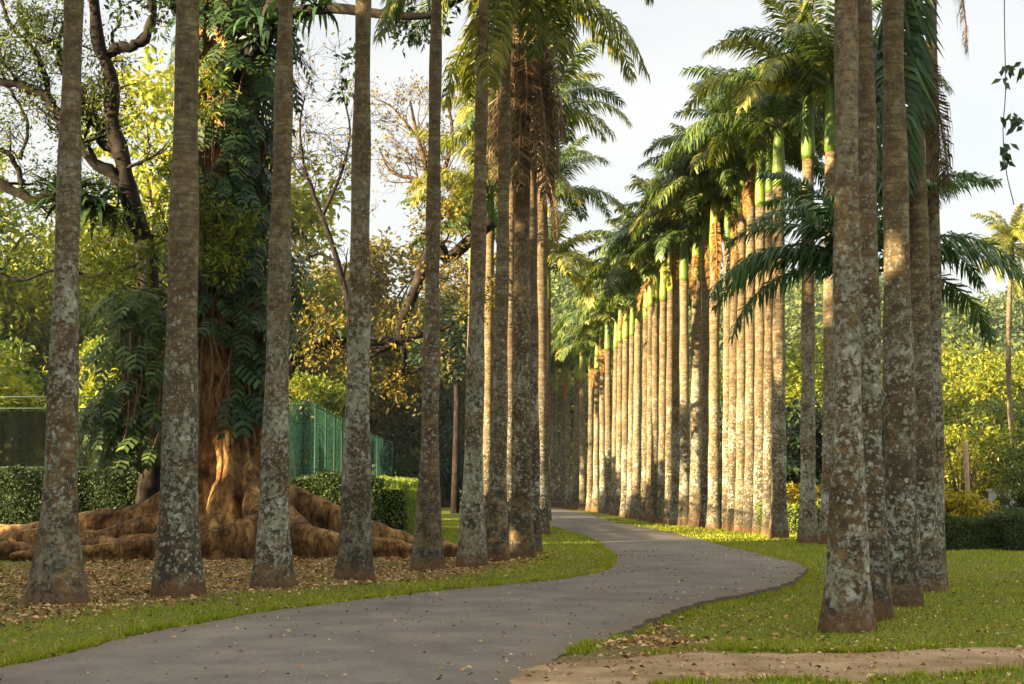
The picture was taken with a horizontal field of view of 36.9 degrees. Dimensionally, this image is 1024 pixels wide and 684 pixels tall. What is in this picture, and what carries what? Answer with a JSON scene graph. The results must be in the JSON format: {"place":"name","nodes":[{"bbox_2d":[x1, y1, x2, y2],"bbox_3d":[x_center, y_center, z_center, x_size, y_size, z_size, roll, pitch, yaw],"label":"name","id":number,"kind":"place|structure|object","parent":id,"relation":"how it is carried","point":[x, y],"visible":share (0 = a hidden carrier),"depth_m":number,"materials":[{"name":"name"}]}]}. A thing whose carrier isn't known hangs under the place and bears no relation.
{"place":"outdoors","nodes":[
{"label":"outdoors","id":0,"kind":"place"},
{"bbox_2d":[0,507,807,683],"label":"road","id":1,"kind":"structure","parent":0,"point":[388,660],"depth_m":17.55,"materials":[{"name":"asphalt"}]},
{"bbox_2d":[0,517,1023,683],"bbox_3d":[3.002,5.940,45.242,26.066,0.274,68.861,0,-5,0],"label":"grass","id":2,"kind":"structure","parent":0,"point":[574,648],"depth_m":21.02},
{"bbox_2d":[0,502,1023,683],"bbox_3d":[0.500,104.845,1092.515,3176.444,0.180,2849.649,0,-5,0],"label":"ground","id":3,"kind":"structure","parent":0,"point":[445,512],"depth_m":21.46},
{"bbox_2d":[0,331,45,407],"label":"leafy tree","id":4,"kind":"object","parent":3,"relation":"on","point":[8,347],"visible":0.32,"depth_m":77.03,"materials":[{"name":"green plant"}]},
{"bbox_2d":[0,347,46,411],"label":"leafy tree","id":5,"kind":"object","parent":3,"relation":"on","point":[11,378],"visible":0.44,"depth_m":62.73,"materials":[{"name":"green plant"}]},
{"bbox_2d":[2,265,100,406],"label":"leafy tree","id":6,"kind":"object","parent":3,"relation":"on","point":[45,352],"visible":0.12,"depth_m":97.31,"materials":[{"name":"green plant"}]},
{"bbox_2d":[21,0,89,606],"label":"royal palm","id":7,"kind":"object","parent":3,"relation":"on","point":[57,574],"visible":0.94,"depth_m":22.09,"materials":[{"name":"grey plant"}]},
{"bbox_2d":[0,141,130,407],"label":"leafy tree","id":8,"kind":"object","parent":3,"relation":"on","point":[7,305],"visible":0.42,"depth_m":95.47,"materials":[{"name":"green plant"}]},
{"bbox_2d":[0,464,138,523],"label":"hedge","id":9,"kind":"object","parent":3,"relation":"on","point":[20,502],"visible":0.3,"depth_m":42.77,"materials":[{"name":"green plant"}]},
{"bbox_2d":[0,396,142,481],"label":"sports fence","id":10,"kind":"object","parent":3,"relation":"on","point":[22,438],"visible":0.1,"depth_m":46.96,"materials":[{"name":"metal"}]},
{"bbox_2d":[0,0,173,503],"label":"gnarled tree","id":11,"kind":"object","parent":3,"relation":"on","point":[120,174],"visible":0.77,"depth_m":40.52,"materials":[{"name":"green plant"}]},
{"bbox_2d":[2,173,116,231],"bbox_3d":[-11.569,-3.742,40.039,2.622,1.497,2.721,-3,-6,27],"label":"bromeliad","id":12,"kind":"object","parent":11,"relation":"attached to","point":[52,186],"visible":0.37,"depth_m":39.87,"materials":[{"name":"green plant"}]},
{"bbox_2d":[49,187,134,244],"bbox_3d":[-10.909,-3.313,40.032,2.448,1.438,2.396,0,-5,0],"label":"bromeliad","id":13,"kind":"object","parent":11,"relation":"attached to","point":[92,207],"visible":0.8,"depth_m":39.79,"materials":[{"name":"green plant"}]},
{"bbox_2d":[44,335,139,411],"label":"leafy tree","id":14,"kind":"object","parent":3,"relation":"on","point":[85,392],"visible":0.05,"depth_m":58.01,"materials":[{"name":"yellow plant"}]},
{"bbox_2d":[150,0,206,598],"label":"royal palm","id":15,"kind":"object","parent":3,"relation":"on","point":[178,568],"visible":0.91,"depth_m":23.52,"materials":[{"name":"grey plant"}]},
{"bbox_2d":[35,44,350,402],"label":"leafy tree","id":16,"kind":"object","parent":3,"relation":"on","point":[305,210],"visible":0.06,"depth_m":105.02,"materials":[{"name":"yellow plant"}]},
{"bbox_2d":[0,0,463,562],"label":"fig tree","id":17,"kind":"object","parent":3,"relation":"on","point":[228,496],"visible":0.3,"depth_m":37.05,"materials":[{"name":"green plant"}]},
{"bbox_2d":[77,285,166,481],"bbox_3d":[-9.506,0.978,37.567,3.507,4.927,2.000,0,-5,0],"label":"climbing plant","id":18,"kind":"object","parent":17,"relation":"attached to","point":[135,351],"visible":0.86,"depth_m":37.34,"materials":[{"name":"green plant"}]},
{"bbox_2d":[79,55,270,482],"bbox_3d":[-7.876,-1.584,36.394,4.894,10.614,2.280,0,-5,0],"label":"leafy sapling","id":19,"kind":"object","parent":17,"relation":"attached to","point":[229,235],"visible":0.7,"depth_m":36.43,"materials":[{"name":"green plant"}]},
{"bbox_2d":[151,0,254,348],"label":"climbing plant","id":20,"kind":"object","parent":17,"relation":"attached to","point":[223,304],"visible":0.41,"depth_m":37.21,"materials":[{"name":"green plant"}]},
{"bbox_2d":[209,0,317,444],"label":"climbing plant","id":21,"kind":"object","parent":17,"relation":"attached to","point":[265,63],"visible":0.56,"depth_m":37.37,"materials":[{"name":"green plant"}]},
{"bbox_2d":[218,0,310,71],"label":"bromeliad","id":22,"kind":"object","parent":17,"relation":"attached to","point":[261,19],"visible":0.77,"depth_m":37.19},
{"bbox_2d":[249,0,297,589],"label":"royal palm","id":23,"kind":"object","parent":3,"relation":"on","point":[273,566],"visible":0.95,"depth_m":25.67,"materials":[{"name":"grey plant"}]},
{"bbox_2d":[289,398,333,487],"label":"understorey bush","id":24,"kind":"object","parent":3,"relation":"on","point":[307,416],"visible":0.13,"depth_m":67.84,"materials":[{"name":"green plant"}]},
{"bbox_2d":[289,370,345,487],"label":"leafy tree","id":25,"kind":"object","parent":3,"relation":"on","point":[333,400],"visible":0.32,"depth_m":86.06,"materials":[{"name":"green plant"}]},
{"bbox_2d":[263,201,371,421],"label":"leafy tree","id":26,"kind":"object","parent":3,"relation":"on","point":[326,305],"visible":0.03,"depth_m":119.77,"materials":[{"name":"green plant"}]},
{"bbox_2d":[265,274,392,460],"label":"leafy tree","id":27,"kind":"object","parent":3,"relation":"on","point":[378,392],"visible":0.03,"depth_m":120.80,"materials":[{"name":"green plant"}]},
{"bbox_2d":[264,25,394,361],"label":"bare tree","id":28,"kind":"object","parent":3,"relation":"on","point":[335,259],"visible":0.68,"depth_m":64.86,"materials":[{"name":"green plant"}]},
{"bbox_2d":[289,471,385,523],"bbox_3d":[-5.444,4.767,43.730,3.896,2.217,1.603,0,-5,0],"label":"hedge","id":29,"kind":"object","parent":3,"relation":"on","point":[331,493],"visible":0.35,"depth_m":43.28,"materials":[{"name":"green plant"}]},
{"bbox_2d":[289,403,392,486],"bbox_3d":[-6.771,5.924,66.746,1.470,4.450,42.085,0,-5,0],"label":"sports fence","id":30,"kind":"object","parent":3,"relation":"on","point":[315,431],"visible":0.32,"depth_m":54.50,"materials":[{"name":"metal"}]},
{"bbox_2d":[334,0,374,580],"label":"royal palm","id":31,"kind":"object","parent":3,"relation":"on","point":[355,557],"visible":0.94,"depth_m":27.89,"materials":[{"name":"grey plant"}]},
{"bbox_2d":[264,177,495,417],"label":"leaning tree","id":32,"kind":"object","parent":3,"relation":"on","point":[401,338],"visible":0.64,"depth_m":58.11,"materials":[{"name":"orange plant"}]},
{"bbox_2d":[301,226,467,476],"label":"leafy tree","id":33,"kind":"object","parent":3,"relation":"on","point":[379,285],"visible":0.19,"depth_m":128.21,"materials":[{"name":"green plant"}]},
{"bbox_2d":[317,59,471,283],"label":"bare tree","id":34,"kind":"object","parent":3,"relation":"on","point":[421,150],"visible":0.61,"depth_m":71.13,"materials":[{"name":"brown plant"}]},
{"bbox_2d":[371,474,418,534],"bbox_3d":[-3.705,5.647,52.779,1.490,2.162,18.227,0,-5,-2],"label":"hedge","id":35,"kind":"object","parent":3,"relation":"on","point":[400,506],"visible":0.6,"depth_m":44.12,"materials":[{"name":"green plant"}]},
{"bbox_2d":[381,385,464,500],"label":"understorey bush","id":36,"kind":"object","parent":3,"relation":"on","point":[444,461],"visible":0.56,"depth_m":125.09,"materials":[{"name":"green plant"}]},
{"bbox_2d":[408,0,445,571],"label":"royal palm","id":37,"kind":"object","parent":3,"relation":"on","point":[427,551],"visible":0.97,"depth_m":30.94,"materials":[{"name":"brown plant"}]},
{"bbox_2d":[369,294,494,488],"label":"leafy tree","id":38,"kind":"object","parent":3,"relation":"on","point":[417,449],"visible":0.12,"depth_m":128.61,"materials":[{"name":"green plant"}]},
{"bbox_2d":[396,163,497,347],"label":"royal palm","id":39,"kind":"object","parent":3,"relation":"on","point":[463,219],"visible":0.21,"depth_m":72.35,"materials":[{"name":"green plant"}]},
{"bbox_2d":[404,299,494,513],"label":"slender tree","id":40,"kind":"object","parent":3,"relation":"on","point":[455,486],"visible":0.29,"depth_m":96.97,"materials":[{"name":"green plant"}]},
{"bbox_2d":[379,0,555,567],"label":"royal palm","id":41,"kind":"object","parent":3,"relation":"on","point":[471,550],"visible":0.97,"depth_m":32.61,"materials":[{"name":"brown plant"}]},
{"bbox_2d":[410,249,573,409],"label":"leafy tree","id":42,"kind":"object","parent":3,"relation":"on","point":[456,293],"visible":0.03,"depth_m":138.59,"materials":[{"name":"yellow plant"}]},
{"bbox_2d":[404,107,581,526],"bbox_3d":[-0.831,-0.851,63.539,7.409,17.214,7.779,0,-5,0],"label":"royal palm","id":43,"kind":"object","parent":3,"relation":"on","point":[448,176],"visible":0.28,"depth_m":63.16,"materials":[{"name":"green plant"}]},
{"bbox_2d":[372,0,650,561],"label":"royal palm","id":44,"kind":"object","parent":3,"relation":"on","point":[497,540],"visible":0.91,"depth_m":34.21,"materials":[{"name":"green plant"}]},
{"bbox_2d":[0,547,1023,683],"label":"fallen leaves","id":45,"kind":"object","parent":3,"relation":"on","point":[405,564],"visible":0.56,"depth_m":23.01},
{"bbox_2d":[425,66,616,528],"bbox_3d":[0.089,-1.939,58.571,7.492,18.436,7.274,-5,-7,43],"label":"royal palm","id":46,"kind":"object","parent":3,"relation":"on","point":[584,117],"visible":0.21,"depth_m":58.26,"materials":[{"name":"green plant"}]},
{"bbox_2d":[409,0,653,558],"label":"royal palm","id":47,"kind":"object","parent":3,"relation":"on","point":[527,82],"visible":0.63,"depth_m":36.12,"materials":[{"name":"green plant"}]},
{"bbox_2d":[441,0,637,552],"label":"royal palm","id":48,"kind":"object","parent":3,"relation":"on","point":[564,40],"visible":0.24,"depth_m":39.00,"materials":[{"name":"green plant"}]},
{"bbox_2d":[454,129,627,260],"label":"royal palm","id":49,"kind":"object","parent":3,"relation":"on","point":[566,155],"visible":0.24,"depth_m":64.42,"materials":[{"name":"green plant"}]},
{"bbox_2d":[450,35,632,534],"bbox_3d":[1.012,-2.097,55.156,6.650,18.157,6.963,0,-5,0],"label":"royal palm","id":50,"kind":"object","parent":3,"relation":"on","point":[586,89],"visible":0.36,"depth_m":54.75,"materials":[{"name":"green plant"}]},
{"bbox_2d":[494,199,608,520],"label":"royal palm","id":51,"kind":"object","parent":3,"relation":"on","point":[565,267],"visible":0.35,"depth_m":75.32,"materials":[{"name":"green plant"}]},
{"bbox_2d":[550,348,574,507],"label":"royal palm","id":52,"kind":"object","parent":3,"relation":"on","point":[553,370],"visible":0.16,"depth_m":124.55,"materials":[{"name":"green plant"}]},
{"bbox_2d":[551,318,585,508],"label":"royal palm","id":53,"kind":"object","parent":3,"relation":"on","point":[575,490],"visible":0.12,"depth_m":115.94,"materials":[{"name":"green plant"}]},
{"bbox_2d":[550,327,588,507],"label":"royal palm","id":54,"kind":"object","parent":3,"relation":"on","point":[561,501],"visible":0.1,"depth_m":121.45,"materials":[{"name":"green plant"}]},
{"bbox_2d":[550,311,613,509],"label":"royal palm","id":55,"kind":"object","parent":3,"relation":"on","point":[582,470],"visible":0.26,"depth_m":111.06,"materials":[{"name":"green plant"}]},
{"bbox_2d":[550,331,613,508],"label":"royal palm","id":56,"kind":"object","parent":3,"relation":"on","point":[568,359],"visible":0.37,"depth_m":118.79,"materials":[{"name":"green plant"}]},
{"bbox_2d":[551,313,613,510],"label":"royal palm","id":57,"kind":"object","parent":3,"relation":"on","point":[590,354],"visible":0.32,"depth_m":108.70,"materials":[{"name":"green plant"}]},
{"bbox_2d":[551,274,614,512],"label":"royal palm","id":58,"kind":"object","parent":3,"relation":"on","point":[560,332],"visible":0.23,"depth_m":100.26,"materials":[{"name":"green plant"}]},
{"bbox_2d":[551,312,642,511],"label":"royal palm","id":59,"kind":"object","parent":3,"relation":"on","point":[594,336],"visible":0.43,"depth_m":104.35,"materials":[{"name":"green plant"}]},
{"bbox_2d":[559,271,642,514],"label":"royal palm","id":60,"kind":"object","parent":3,"relation":"on","point":[597,319],"visible":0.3,"depth_m":93.13,"materials":[{"name":"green plant"}]},
{"bbox_2d":[554,281,659,513],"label":"royal palm","id":61,"kind":"object","parent":3,"relation":"on","point":[609,328],"visible":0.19,"depth_m":96.53,"materials":[{"name":"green plant"}]},
{"bbox_2d":[574,254,659,517],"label":"royal palm","id":62,"kind":"object","parent":3,"relation":"on","point":[630,294],"visible":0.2,"depth_m":82.59,"materials":[{"name":"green plant"}]},
{"bbox_2d":[575,258,659,515],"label":"royal palm","id":63,"kind":"object","parent":3,"relation":"on","point":[618,434],"visible":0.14,"depth_m":89.69,"materials":[{"name":"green plant"}]},
{"bbox_2d":[577,276,659,516],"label":"royal palm","id":64,"kind":"object","parent":3,"relation":"on","point":[624,303],"visible":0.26,"depth_m":86.73,"materials":[{"name":"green plant"}]},
{"bbox_2d":[576,223,691,519],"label":"royal palm","id":65,"kind":"object","parent":3,"relation":"on","point":[612,285],"visible":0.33,"depth_m":78.72,"materials":[{"name":"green plant"}]},
{"bbox_2d":[583,201,689,522],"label":"royal palm","id":66,"kind":"object","parent":3,"relation":"on","point":[654,395],"visible":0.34,"depth_m":71.14,"materials":[{"name":"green plant"}]},
{"bbox_2d":[581,255,691,521],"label":"royal palm","id":67,"kind":"object","parent":3,"relation":"on","point":[625,288],"visible":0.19,"depth_m":75.42,"materials":[{"name":"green plant"}]},
{"bbox_2d":[585,219,690,521],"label":"royal palm","id":68,"kind":"object","parent":3,"relation":"on","point":[643,269],"visible":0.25,"depth_m":73.19,"materials":[{"name":"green plant"}]},
{"bbox_2d":[601,212,691,523],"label":"royal palm","id":69,"kind":"object","parent":3,"relation":"on","point":[663,291],"visible":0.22,"depth_m":70.22,"materials":[{"name":"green plant"}]},
{"bbox_2d":[598,174,723,524],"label":"royal palm","id":70,"kind":"object","parent":3,"relation":"on","point":[668,479],"visible":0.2,"depth_m":68.24,"materials":[{"name":"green plant"}]},
{"bbox_2d":[604,188,723,525],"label":"royal palm","id":71,"kind":"object","parent":3,"relation":"on","point":[684,433],"visible":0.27,"depth_m":65.74,"materials":[{"name":"green plant"}]},
{"bbox_2d":[614,163,723,525],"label":"royal palm","id":72,"kind":"object","parent":3,"relation":"on","point":[675,443],"visible":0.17,"depth_m":67.46,"materials":[{"name":"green plant"}]},
{"bbox_2d":[630,198,746,526],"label":"royal palm","id":73,"kind":"object","parent":3,"relation":"on","point":[695,269],"visible":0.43,"depth_m":64.03,"materials":[{"name":"green plant"}]},
{"bbox_2d":[624,151,787,527],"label":"royal palm","id":74,"kind":"object","parent":3,"relation":"on","point":[704,211],"visible":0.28,"depth_m":62.58,"materials":[{"name":"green plant"}]},
{"bbox_2d":[636,125,801,530],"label":"royal palm","id":75,"kind":"object","parent":3,"relation":"on","point":[738,166],"visible":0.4,"depth_m":59.53,"materials":[{"name":"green plant"}]},
{"bbox_2d":[639,123,799,528],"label":"royal palm","id":76,"kind":"object","parent":3,"relation":"on","point":[730,190],"visible":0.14,"depth_m":61.05,"materials":[{"name":"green plant"}]},
{"bbox_2d":[651,163,789,528],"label":"royal palm","id":77,"kind":"object","parent":3,"relation":"on","point":[713,518],"visible":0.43,"depth_m":60.95,"materials":[{"name":"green plant"}]},
{"bbox_2d":[642,88,824,531],"bbox_3d":[8.915,-1.301,58.589,6.812,17.223,7.191,3,-6,-25],"label":"royal palm","id":78,"kind":"object","parent":3,"relation":"on","point":[740,424],"visible":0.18,"depth_m":58.37,"materials":[{"name":"green plant"}]},
{"bbox_2d":[653,74,824,532],"bbox_3d":[9.320,-1.394,55.967,6.984,16.850,6.533,-4,-7,37],"label":"royal palm","id":79,"kind":"object","parent":3,"relation":"on","point":[758,395],"visible":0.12,"depth_m":55.86,"materials":[{"name":"green plant"}]},
{"bbox_2d":[658,68,824,532],"bbox_3d":[8.959,-1.369,57.260,6.899,17.073,7.647,0,-5,0],"label":"royal palm","id":80,"kind":"object","parent":3,"relation":"on","point":[749,198],"visible":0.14,"depth_m":56.94,"materials":[{"name":"green plant"}]},
{"bbox_2d":[665,46,823,535],"bbox_3d":[9.077,-1.507,54.104,7.201,16.783,6.933,0,-5,0],"label":"royal palm","id":81,"kind":"object","parent":3,"relation":"on","point":[768,399],"visible":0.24,"depth_m":53.54,"materials":[{"name":"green plant"}]},
{"bbox_2d":[679,42,825,538],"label":"royal palm","id":82,"kind":"object","parent":3,"relation":"on","point":[773,107],"visible":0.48,"depth_m":50.53,"materials":[{"name":"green plant"}]},
{"bbox_2d":[682,0,905,543],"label":"royal palm","id":83,"kind":"object","parent":3,"relation":"on","point":[807,531],"visible":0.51,"depth_m":45.82,"materials":[{"name":"green plant"}]},
{"bbox_2d":[721,333,882,422],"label":"leafy tree","id":84,"kind":"object","parent":3,"relation":"on","point":[794,369],"visible":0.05,"depth_m":91.34,"materials":[{"name":"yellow plant"}]},
{"bbox_2d":[706,0,954,543],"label":"royal palm","id":85,"kind":"object","parent":3,"relation":"on","point":[821,63],"visible":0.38,"depth_m":44.70,"materials":[{"name":"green plant"}]},
{"bbox_2d":[785,394,883,502],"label":"leafy tree","id":86,"kind":"object","parent":3,"relation":"on","point":[793,460],"visible":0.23,"depth_m":67.00,"materials":[{"name":"green plant"}]},
{"bbox_2d":[817,0,876,632],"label":"royal palm","id":87,"kind":"object","parent":3,"relation":"on","point":[847,604],"visible":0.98,"depth_m":19.00,"materials":[{"name":"grey plant"}]},
{"bbox_2d":[704,159,1023,351],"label":"young palm","id":88,"kind":"object","parent":3,"relation":"on","point":[807,253],"visible":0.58,"depth_m":28.51,"materials":[{"name":"green plant"}]},
{"bbox_2d":[858,0,894,620],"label":"royal palm","id":89,"kind":"object","parent":3,"relation":"on","point":[871,366],"visible":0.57,"depth_m":21.08,"materials":[{"name":"grey plant"}]},
{"bbox_2d":[882,0,923,606],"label":"royal palm","id":90,"kind":"object","parent":3,"relation":"on","point":[898,394],"visible":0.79,"depth_m":22.93,"materials":[{"name":"grey plant"}]},
{"bbox_2d":[873,0,954,592],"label":"royal palm","id":91,"kind":"object","parent":3,"relation":"on","point":[919,65],"visible":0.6,"depth_m":25.92,"materials":[{"name":"brown plant"}]},
{"bbox_2d":[925,0,968,586],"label":"royal palm","id":92,"kind":"object","parent":3,"relation":"on","point":[935,267],"visible":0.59,"depth_m":27.71,"materials":[{"name":"brown plant"}]},
{"bbox_2d":[944,486,988,517],"bbox_3d":[12.993,5.105,45.198,2.116,1.763,1.914,0,-5,0],"label":"shrub","id":93,"kind":"object","parent":3,"relation":"on","point":[964,506],"visible":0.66,"depth_m":44.89,"materials":[{"name":"yellow plant"}]},
{"bbox_2d":[944,432,997,499],"bbox_3d":[14.200,4.604,48.821,2.464,3.432,2.399,5,-7,-40],"label":"shrub","id":94,"kind":"object","parent":3,"relation":"on","point":[954,484],"visible":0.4,"depth_m":48.64,"materials":[{"name":"green plant"}]},
{"bbox_2d":[945,513,1002,550],"bbox_3d":[11.995,5.051,41.033,2.532,1.115,1.348,1,-5,-8],"label":"hedge","id":95,"kind":"object","parent":3,"relation":"on","point":[962,532],"visible":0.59,"depth_m":40.66,"materials":[{"name":"green plant"}]},
{"bbox_2d":[941,332,1023,500],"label":"leafy tree","id":96,"kind":"object","parent":3,"relation":"on","point":[983,386],"visible":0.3,"depth_m":110.32,"materials":[{"name":"green plant"}]},
{"bbox_2d":[944,394,1023,498],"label":"leafy tree","id":97,"kind":"object","parent":3,"relation":"on","point":[993,417],"visible":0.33,"depth_m":90.77,"materials":[{"name":"green plant"}]},
{"bbox_2d":[944,421,1023,502],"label":"shrub","id":98,"kind":"object","parent":3,"relation":"on","point":[958,435],"visible":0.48,"depth_m":51.70,"materials":[{"name":"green plant"}]},
{"bbox_2d":[969,203,1023,485],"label":"coconut palm","id":99,"kind":"object","parent":3,"relation":"on","point":[1010,236],"visible":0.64,"depth_m":85.37,"materials":[{"name":"green plant"}]},
{"bbox_2d":[984,504,1023,550],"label":"hedge","id":100,"kind":"object","parent":3,"relation":"on","point":[1012,531],"visible":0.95,"depth_m":40.35,"materials":[{"name":"green plant"}]},
{"bbox_2d":[986,442,1023,491],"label":"shrub","id":101,"kind":"object","parent":3,"relation":"on","point":[1014,473],"visible":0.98,"depth_m":50.13,"materials":[{"name":"green plant"}]},
{"bbox_2d":[0,0,1023,302],"label":"sky","id":102,"kind":"structure","parent":0,"point":[670,36],"materials":[{"name":"white"}]},
{"bbox_2d":[380,290,1023,500],"bbox_3d":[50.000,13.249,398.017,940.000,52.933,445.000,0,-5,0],"label":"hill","id":103,"kind":"structure","parent":0,"point":[720,348],"depth_m":268.99,"materials":[{"name":"plant"}]},
{"bbox_2d":[1,251,1023,498],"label":"forest","id":104,"kind":"object","parent":103,"relation":"on","point":[995,305],"visible":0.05,"depth_m":272.13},
{"bbox_2d":[509,647,1023,683],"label":"dirt path","id":105,"kind":"structure","parent":0,"point":[593,669],"depth_m":14.13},
{"bbox_2d":[992,0,1023,204],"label":"hanging vine","id":106,"kind":"object","parent":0,"point":[1015,121],"visible":1,"depth_m":11.71,"materials":[{"name":"green plant"}]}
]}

